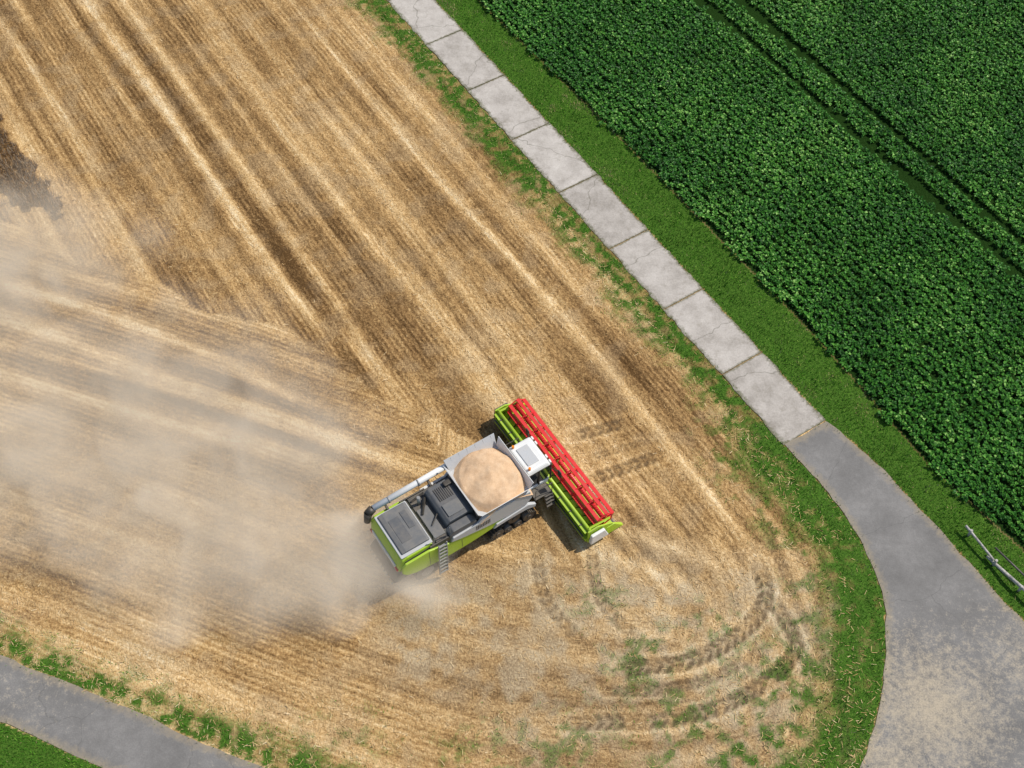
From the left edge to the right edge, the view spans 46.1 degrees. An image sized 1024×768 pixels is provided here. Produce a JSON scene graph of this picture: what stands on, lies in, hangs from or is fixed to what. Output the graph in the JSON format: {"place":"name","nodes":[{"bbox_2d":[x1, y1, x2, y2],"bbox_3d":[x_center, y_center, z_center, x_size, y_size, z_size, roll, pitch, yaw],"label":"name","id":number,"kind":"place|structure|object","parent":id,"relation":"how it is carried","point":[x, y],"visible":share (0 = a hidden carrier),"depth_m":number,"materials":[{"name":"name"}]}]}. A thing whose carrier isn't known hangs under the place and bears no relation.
{"place":"outdoors","nodes":[
{"label":"outdoors","id":0,"kind":"place"},
{"bbox_2d":[499,402,517,411],"bbox_3d":[-0.144,1.149,61.678,1.271,0.235,0.127,-28,61,-18],"label":"reel arm","id":1,"kind":"object","parent":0,"point":[502,409],"visible":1,"depth_m":61.56},
{"bbox_2d":[0,0,1023,767],"bbox_3d":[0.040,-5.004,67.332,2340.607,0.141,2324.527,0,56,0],"label":"field ground","id":2,"kind":"structure","parent":0,"point":[374,328],"depth_m":63.28,"materials":[{"name":"beige soil"}]},
{"bbox_2d":[0,112,63,219],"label":"standing grain","id":3,"kind":"object","parent":2,"relation":"on","point":[18,168],"visible":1,"depth_m":71.85},
{"bbox_2d":[413,561,438,579],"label":"tyre lugs","id":4,"kind":"object","parent":2,"relation":"on","point":[414,574],"visible":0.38,"depth_m":57.13,"materials":[{"name":"rubber"}]},
{"bbox_2d":[415,562,438,578],"bbox_3d":[-4.128,8.715,57.270,1.255,1.255,0.486,-28,61,-18],"label":"tyre","id":5,"kind":"object","parent":2,"relation":"on","point":[434,565],"visible":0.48,"depth_m":57.13,"materials":[{"name":"rubber"}]},
{"bbox_2d":[422,566,433,575],"bbox_3d":[-4.009,8.866,57.167,0.684,0.684,0.076,-28,60,-18],"label":"rim","id":6,"kind":"object","parent":5,"relation":"attached to","point":[427,571],"visible":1,"depth_m":57.14,"materials":[{"name":"grey metal"}]},
{"bbox_2d":[0,0,875,767],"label":"stubble","id":7,"kind":"object","parent":2,"relation":"on","point":[300,322],"visible":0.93,"depth_m":66.61,"materials":[{"name":"beige plant"}]},
{"bbox_2d":[0,0,885,767],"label":"loose straw","id":8,"kind":"object","parent":2,"relation":"on","point":[364,446],"visible":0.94,"depth_m":60.51,"materials":[{"name":"beige plant"}]},
{"bbox_2d":[486,507,536,540],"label":"track lugs","id":9,"kind":"object","parent":2,"relation":"on","point":[527,510],"visible":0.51,"depth_m":58.59,"materials":[{"name":"rubber"}]},
{"bbox_2d":[492,528,503,538],"bbox_3d":[-0.825,7.123,58.669,0.666,0.666,0.576,-28,61,-18],"label":"track roller","id":10,"kind":"object","parent":9,"relation":"on","point":[501,530],"visible":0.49,"depth_m":58.47,"materials":[{"name":"metal"}]},
{"bbox_2d":[502,522,511,532],"bbox_3d":[-0.335,6.929,58.952,0.432,0.432,0.576,-28,61,-18],"label":"track roller","id":11,"kind":"object","parent":9,"relation":"on","point":[506,526],"visible":0.54,"depth_m":58.74,"materials":[{"name":"metal"}]},
{"bbox_2d":[489,509,535,539],"bbox_3d":[-0.070,6.528,58.663,2.553,1.431,0.612,-28,61,-18],"label":"track belt","id":12,"kind":"object","parent":9,"relation":"on","point":[494,533],"visible":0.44,"depth_m":58.37,"materials":[{"name":"rubber"}]},
{"bbox_2d":[508,514,519,522],"bbox_3d":[-0.033,6.329,58.412,0.684,0.684,0.576,-28,61,-18],"label":"track roller","id":13,"kind":"object","parent":9,"relation":"on","point":[511,521],"visible":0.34,"depth_m":58.28,"materials":[{"name":"metal"}]},
{"bbox_2d":[513,518,521,526],"bbox_3d":[0.156,6.665,59.130,0.432,0.432,0.576,-28,61,-18],"label":"track roller","id":14,"kind":"object","parent":9,"relation":"on","point":[515,523],"visible":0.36,"depth_m":58.91,"materials":[{"name":"metal"}]},
{"bbox_2d":[520,512,534,520],"bbox_3d":[0.684,6.310,59.217,0.666,0.666,0.576,-28,61,-18],"label":"track roller","id":15,"kind":"object","parent":9,"relation":"on","point":[524,516],"visible":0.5,"depth_m":58.96,"materials":[{"name":"metal"}]},
{"bbox_3d":[-2.652,6.434,58.097,6.480,1.125,2.070,-28,61,-18],"label":"chassis","id":16,"kind":"object","parent":9,"relation":"on","visible":0},
{"bbox_2d":[370,539,407,582],"bbox_3d":[-5.780,8.208,57.096,0.970,0.879,2.340,-28,61,-18],"label":"straw chopper","id":17,"kind":"object","parent":16,"relation":"attached to","point":[388,566],"visible":0.52,"depth_m":56.92,"materials":[{"name":"metal"}]},
{"bbox_2d":[405,501,478,562],"bbox_3d":[-3.992,6.740,56.995,4.275,1.620,2.700,-28,61,-18],"label":"handrail","id":18,"kind":"object","parent":16,"relation":"on","point":[419,520],"visible":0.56,"depth_m":55.97,"materials":[{"name":"metal"}]},
{"bbox_2d":[371,502,398,524],"bbox_3d":[-4.273,5.444,57.875,5.701,1.539,0.126,-28,61,-18],"label":"side lime panel","id":19,"kind":"object","parent":18,"relation":"attached to","point":[381,512],"visible":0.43,"depth_m":56.61,"materials":[{"name":"paint"}]},
{"bbox_2d":[399,488,423,502],"bbox_3d":[-4.774,5.444,57.160,1.432,0.625,0.072,-28,61,-18],"label":"side shadow panel","id":20,"kind":"object","parent":19,"relation":"attached to","point":[413,494],"visible":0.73,"depth_m":56.91,"materials":[{"name":"metal"}]},
{"bbox_2d":[371,503,431,571],"bbox_3d":[-5.136,7.160,56.289,1.951,1.241,2.664,-28,61,-18],"label":"hood","id":21,"kind":"object","parent":18,"relation":"attached to","point":[399,562],"visible":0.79,"depth_m":55.59,"materials":[{"name":"paint"}]},
{"bbox_2d":[372,530,395,566],"bbox_3d":[-5.969,7.704,56.128,0.063,0.360,2.160,-28,61,-18],"label":"tail panel","id":22,"kind":"object","parent":21,"relation":"attached to","point":[383,547],"visible":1,"depth_m":56.00,"materials":[{"name":"white paint"}]},
{"bbox_2d":[388,516,411,542],"bbox_3d":[-5.181,6.735,55.608,0.540,0.016,1.350,-28,61,-18],"label":"lid inset","id":23,"kind":"object","parent":21,"relation":"on","point":[400,530],"visible":1,"depth_m":55.60,"materials":[{"name":"metal"}]},
{"bbox_2d":[374,501,431,558],"bbox_3d":[-5.048,6.755,55.791,1.665,0.054,2.556,-28,61,-18],"label":"hood rim","id":24,"kind":"object","parent":21,"relation":"on","point":[420,546],"visible":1,"depth_m":55.39,"materials":[{"name":"white metal"}]},
{"bbox_2d":[377,502,429,554],"bbox_3d":[-5.037,6.666,55.740,1.488,0.122,2.313,-28,61,-18],"label":"hood lid","id":25,"kind":"object","parent":21,"relation":"on","point":[418,534],"visible":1,"depth_m":55.62,"materials":[{"name":"grey metal"}]},
{"bbox_2d":[399,509,414,527],"bbox_3d":[-4.880,6.260,55.923,0.315,0.025,0.990,-28,61,-18],"label":"lid hatch","id":26,"kind":"object","parent":21,"relation":"on","point":[407,518],"visible":1,"depth_m":55.91,"materials":[{"name":"metal"}]},
{"bbox_2d":[384,480,431,509],"bbox_3d":[-4.944,5.242,57.028,2.430,0.216,0.450,-28,61,-18],"label":"auger cradle","id":27,"kind":"object","parent":18,"relation":"on","point":[427,481],"visible":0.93,"depth_m":57.20,"materials":[{"name":"metal"}]},
{"bbox_2d":[371,463,447,510],"bbox_3d":[-4.433,4.647,57.104,5.046,0.396,0.306,-29,61,-18],"label":"unloading auger tube","id":28,"kind":"object","parent":27,"relation":"on","point":[408,487],"visible":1,"depth_m":56.83,"materials":[{"name":"white paint"}]},
{"bbox_2d":[365,506,375,516],"bbox_3d":[-6.644,5.963,56.352,0.479,0.512,0.409,-37,64,-22],"label":"unloading auger spout","id":29,"kind":"object","parent":28,"relation":"attached to","point":[369,511],"visible":1,"depth_m":56.18,"materials":[{"name":"black plastic"}]},
{"bbox_2d":[364,511,371,523],"bbox_3d":[-6.761,6.242,56.484,0.409,0.634,0.548,18,58,12],"label":"unloading auger boot","id":30,"kind":"object","parent":29,"relation":"attached to","point":[367,519],"visible":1,"depth_m":56.34,"materials":[{"name":"black plastic"}]},
{"bbox_2d":[407,476,479,542],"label":"engine deck","id":31,"kind":"structure","parent":18,"relation":"on","point":[415,506],"depth_m":56.53,"materials":[{"name":"grey metal"}]},
{"bbox_2d":[416,496,420,504],"bbox_3d":[-4.376,5.467,56.388,0.160,0.630,0.160,-28,60,-18],"label":"exhaust pipe","id":32,"kind":"object","parent":31,"relation":"on","point":[418,500],"visible":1,"depth_m":56.25,"materials":[{"name":"grey metal"}]},
{"bbox_2d":[411,492,437,525],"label":"engine hoses","id":33,"kind":"object","parent":31,"relation":"on","point":[423,504],"visible":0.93,"depth_m":56.44,"materials":[{"name":"black rubber"}]},
{"bbox_2d":[416,505,444,538],"bbox_3d":[-3.782,6.428,56.104,0.585,0.045,1.710,-28,61,-18],"label":"floor panel","id":34,"kind":"object","parent":31,"relation":"on","point":[436,529],"visible":1,"depth_m":56.06,"materials":[{"name":"grey metal"}]},
{"bbox_2d":[424,477,472,527],"bbox_3d":[-2.994,5.532,56.459,1.478,0.459,2.070,-28,61,-18],"label":"engine cover","id":35,"kind":"object","parent":31,"relation":"on","point":[435,503],"visible":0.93,"depth_m":56.29,"materials":[{"name":"plastic"}]},
{"bbox_2d":[433,485,452,501],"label":"engine cover slats","id":36,"kind":"object","parent":35,"relation":"on","point":[442,493],"visible":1,"depth_m":56.45,"materials":[{"name":"black metal"}]},
{"bbox_2d":[442,478,452,486],"bbox_3d":[-3.048,4.639,56.675,0.450,0.126,0.297,-28,61,-18],"label":"air cleaner","id":37,"kind":"object","parent":35,"relation":"on","point":[447,482],"visible":1,"depth_m":56.62,"materials":[{"name":"black plastic"}]},
{"bbox_2d":[442,498,464,516],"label":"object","id":38,"kind":"object","parent":35,"relation":"on","point":[453,506],"visible":1,"depth_m":56.02,"materials":[{"name":"grey metal"}]},
{"bbox_2d":[402,518,503,574],"bbox_3d":[-2.675,7.484,56.499,5.702,1.539,0.126,-28,61,-18],"label":"side lime panel","id":39,"kind":"object","parent":18,"relation":"attached to","point":[419,562],"visible":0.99,"depth_m":56.18,"materials":[{"name":"paint"}]},
{"bbox_2d":[429,536,449,548],"bbox_3d":[-3.245,7.397,55.843,1.432,0.625,0.072,-28,61,-18],"label":"side shadow panel","id":40,"kind":"object","parent":39,"relation":"attached to","point":[442,541],"visible":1,"depth_m":55.63,"materials":[{"name":"metal"}]},
{"bbox_2d":[438,541,448,574],"bbox_3d":[-3.214,8.170,56.383,0.733,2.304,0.356,-28,61,-18],"label":"ladder","id":41,"kind":"object","parent":39,"relation":"attached to","point":[445,551],"visible":1,"depth_m":56.33,"materials":[{"name":"grey metal"}]},
{"bbox_2d":[493,501,535,528],"bbox_3d":[0.108,6.239,57.752,2.415,0.546,0.180,-28,61,-18],"label":"track fender","id":42,"kind":"object","parent":39,"relation":"attached to","point":[528,505],"visible":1,"depth_m":57.64,"materials":[{"name":"white metal"}]},
{"bbox_2d":[446,514,476,541],"bbox_3d":[-2.372,6.676,56.105,1.467,0.828,0.441,-28,61,-18],"label":"cooling intake","id":43,"kind":"object","parent":18,"relation":"on","point":[462,524],"visible":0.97,"depth_m":55.78,"materials":[{"name":"metal"}]},
{"bbox_2d":[450,446,527,516],"bbox_3d":[-1.086,4.918,57.670,2.651,1.278,2.876,-28,61,-18],"label":"grain tank","id":44,"kind":"object","parent":16,"relation":"on","point":[481,512],"visible":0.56,"depth_m":56.88,"materials":[{"name":"grey metal"}]},
{"bbox_2d":[419,472,448,489],"bbox_3d":[-2.594,4.263,58.133,4.481,1.188,0.144,-28,61,-18],"label":"side white panel","id":45,"kind":"object","parent":44,"relation":"attached to","point":[446,474],"visible":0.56,"depth_m":57.48,"materials":[{"name":"paint"}]},
{"bbox_2d":[443,466,481,515],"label":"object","id":46,"kind":"object","parent":44,"relation":"on","point":[465,496],"visible":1,"depth_m":56.24,"materials":[{"name":"grey metal"}]},
{"bbox_2d":[443,433,495,470],"bbox_3d":[-1.967,3.286,57.676,2.833,0.567,0.395,-28,61,-18],"label":"tank flap","id":47,"kind":"object","parent":44,"relation":"on","point":[456,459],"visible":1,"depth_m":57.60,"materials":[{"name":"grey metal"}]},
{"bbox_2d":[448,448,532,523],"bbox_3d":[-1.086,4.500,57.049,2.916,1.115,3.204,-28,61,-18],"label":"grain heap","id":48,"kind":"object","parent":44,"relation":"on","point":[488,479],"visible":0.98,"depth_m":56.63,"materials":[{"name":"beige food"}]},
{"bbox_2d":[451,490,531,541],"bbox_3d":[-0.966,6.341,56.732,4.481,1.188,0.144,-28,61,-18],"label":"side white panel","id":49,"kind":"object","parent":44,"relation":"attached to","point":[510,507],"visible":1,"depth_m":56.65,"materials":[{"name":"white metal"}]},
{"bbox_2d":[476,519,489,528],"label":"side vents","id":50,"kind":"object","parent":49,"relation":"attached to","point":[483,524],"visible":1,"depth_m":56.48,"materials":[{"name":"metal"}]},
{"bbox_2d":[482,487,532,515],"bbox_3d":[-0.251,5.515,56.257,2.832,0.429,0.226,-28,61,-18],"label":"tank flap","id":51,"kind":"object","parent":44,"relation":"on","point":[507,501],"visible":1,"depth_m":56.03,"materials":[{"name":"white paint"}]},
{"bbox_2d":[496,436,533,488],"bbox_3d":[0.100,3.774,57.351,0.219,0.562,3.058,-28,61,-18],"label":"tank flap front","id":52,"kind":"object","parent":44,"relation":"on","point":[504,449],"visible":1,"depth_m":57.22,"materials":[{"name":"white paint"}]},
{"bbox_2d":[0,0,1023,767],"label":"grass verge","id":53,"kind":"object","parent":2,"relation":"on","point":[780,316],"depth_m":63.49,"materials":[{"name":"green plant"}]},
{"bbox_2d":[0,421,1023,767],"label":"asphalt lane","id":54,"kind":"structure","parent":2,"relation":"on","point":[952,691],"depth_m":54.88,"materials":[{"name":"grey asphalt"}]},
{"bbox_2d":[480,0,1023,539],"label":"sugar beet crop","id":55,"kind":"object","parent":2,"relation":"on","point":[1000,138],"visible":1,"depth_m":72.81,"materials":[{"name":"green plant"}]},
{"bbox_2d":[965,525,1023,591],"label":"barrier","id":56,"kind":"object","parent":2,"relation":"on","point":[990,558],"visible":1,"depth_m":57.66,"materials":[{"name":"grey metal"}]},
{"bbox_2d":[530,477,548,490],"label":"cab floor","id":57,"kind":"structure","parent":0,"point":[541,483],"depth_m":58.60,"materials":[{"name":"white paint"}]},
{"bbox_2d":[530,436,551,484],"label":"cab pillars","id":58,"kind":"structure","parent":57,"relation":"on","point":[539,472],"depth_m":58.01,"materials":[{"name":"black metal"}]},
{"bbox_2d":[508,437,549,476],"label":"cab roof","id":59,"kind":"structure","parent":58,"relation":"on","point":[543,462],"depth_m":57.50,"materials":[{"name":"white metal"}]},
{"bbox_2d":[516,444,538,465],"bbox_3d":[0.745,3.402,57.547,0.630,0.043,1.080,-28,61,-18],"label":"cab roof hatch","id":60,"kind":"object","parent":59,"relation":"on","point":[527,455],"visible":1,"depth_m":57.51,"materials":[{"name":"grey metal"}]},
{"bbox_2d":[535,482,555,508],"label":"cab steps","id":61,"kind":"structure","parent":57,"relation":"attached to","point":[550,500],"depth_m":58.64,"materials":[{"name":"metal"}]},
{"bbox_2d":[531,483,550,500],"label":"cab platform","id":62,"kind":"structure","parent":61,"relation":"attached to","point":[543,492],"depth_m":58.43,"materials":[{"name":"metal"}]},
{"bbox_2d":[530,441,549,486],"bbox_3d":[0.774,3.910,58.334,1.505,1.305,1.794,-28,61,-18],"label":"cab glass","id":63,"kind":"object","parent":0,"point":[544,472],"visible":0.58,"depth_m":57.91,"materials":[{"name":"black glass"}]},
{"bbox_2d":[494,418,586,540],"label":"header rear beam","id":64,"kind":"structure","parent":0,"point":[584,537],"depth_m":59.19,"materials":[{"name":"green metal"}]},
{"bbox_2d":[551,494,582,536],"bbox_3d":[2.670,6.393,58.749,0.089,0.089,2.790,-28,61,-18],"label":"driveshaft","id":65,"kind":"object","parent":64,"relation":"attached to","point":[568,517],"visible":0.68,"depth_m":58.66,"materials":[{"name":"metal"}]},
{"bbox_2d":[494,413,587,533],"bbox_3d":[1.432,4.303,59.681,0.342,0.036,8.100,-28,61,-18],"label":"header top shelf","id":66,"kind":"object","parent":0,"point":[551,486],"visible":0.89,"depth_m":58.94,"materials":[{"name":"green metal"}]},
{"bbox_2d":[497,409,590,530],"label":"header top beam","id":67,"kind":"structure","parent":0,"point":[555,485],"depth_m":58.89,"materials":[{"name":"green metal"}]},
{"bbox_2d":[514,404,604,518],"bbox_3d":[2.345,3.821,60.028,0.234,0.234,7.920,-28,61,-18],"label":"reel shaft","id":68,"kind":"object","parent":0,"point":[598,511],"visible":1,"depth_m":59.84,"materials":[{"name":"red metal"}]},
{"bbox_2d":[508,399,612,525],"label":"reel spiders","id":69,"kind":"object","parent":68,"relation":"attached to","point":[599,498],"visible":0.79,"depth_m":59.55,"materials":[{"name":"red metal"}]},
{"bbox_2d":[507,398,613,526],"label":"reel bars","id":70,"kind":"object","parent":69,"relation":"attached to","point":[567,463],"visible":0.92,"depth_m":59.59,"materials":[{"name":"red metal"}]},
{"bbox_2d":[513,409,611,524],"bbox_3d":[2.198,4.404,60.720,1.485,0.215,8.190,-28,61,-18],"label":"header table","id":71,"kind":"object","parent":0,"point":[563,470],"visible":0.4,"depth_m":60.70,"materials":[{"name":"metal"}]},
{"bbox_2d":[588,516,609,528],"bbox_3d":[4.199,6.694,57.938,1.271,0.235,0.127,-28,61,-18],"label":"reel arm","id":72,"kind":"object","parent":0,"point":[598,523],"visible":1,"depth_m":57.90},
{"bbox_2d":[387,0,825,444],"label":"concrete track","id":73,"kind":"structure","parent":0,"point":[779,405],"depth_m":69.90,"materials":[{"name":"grey concrete"}]},
{"bbox_3d":[1.545,4.451,60.032,0.108,0.855,8.190,-28,61,-18],"label":"header","id":74,"kind":"object","parent":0,"visible":0},
{"bbox_2d":[495,404,518,418],"bbox_3d":[-0.113,1.273,62.213,1.797,1.206,0.081,-28,60,-18],"label":"end plate","id":75,"kind":"object","parent":74,"relation":"attached to","point":[505,410],"visible":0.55,"depth_m":61.75,"materials":[{"name":"paint"}]},
{"bbox_2d":[503,412,594,529],"bbox_3d":[1.862,4.363,60.270,0.302,0.302,8.100,-28,61,-18],"label":"intake auger","id":76,"kind":"object","parent":74,"relation":"on","point":[554,477],"visible":0.53,"depth_m":59.60,"materials":[{"name":"paint"}]},
{"bbox_2d":[508,417,591,524],"bbox_3d":[1.862,4.363,60.270,0.540,0.540,8.010,-28,61,-18],"label":"auger flighting","id":77,"kind":"object","parent":74,"relation":"on","point":[553,475],"visible":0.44,"depth_m":59.61,"materials":[{"name":"metal"}]},
{"bbox_2d":[494,420,513,444],"bbox_3d":[-0.124,2.826,61.155,0.089,0.089,2.790,-28,61,-18],"label":"driveshaft","id":78,"kind":"object","parent":77,"relation":"attached to","point":[506,435],"visible":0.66,"depth_m":61.34,"materials":[{"name":"metal"}]},
{"bbox_2d":[587,522,612,541],"bbox_3d":[4.392,7.024,58.334,1.797,1.206,0.081,-28,61,-18],"label":"end plate","id":79,"kind":"object","parent":74,"relation":"attached to","point":[596,529],"visible":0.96,"depth_m":57.96,"materials":[{"name":"paint"}]},
{"bbox_2d":[589,528,607,544],"bbox_3d":[4.211,7.286,58.174,1.062,0.765,0.213,-28,61,-18],"label":"side drive cover","id":80,"kind":"object","parent":79,"relation":"attached to","point":[598,535],"visible":1,"depth_m":57.98,"materials":[{"name":"white metal"}]},
{"bbox_2d":[606,522,622,533],"bbox_3d":[5.014,6.911,58.807,0.980,0.585,0.194,-28,61,-18],"label":"crop divider","id":81,"kind":"object","parent":79,"relation":"attached to","point":[613,526],"visible":0.89,"depth_m":58.76,"materials":[{"name":"paint"}]},
{"bbox_3d":[2.858,4.101,61.038,0.090,0.045,8.190,-28,61,-18],"label":"cutter bar","id":82,"kind":"object","parent":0,"visible":0},
{"bbox_2d":[526,407,613,519],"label":"knife fingers","id":83,"kind":"object","parent":82,"relation":"on","point":[570,463],"visible":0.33,"depth_m":61.09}
]}

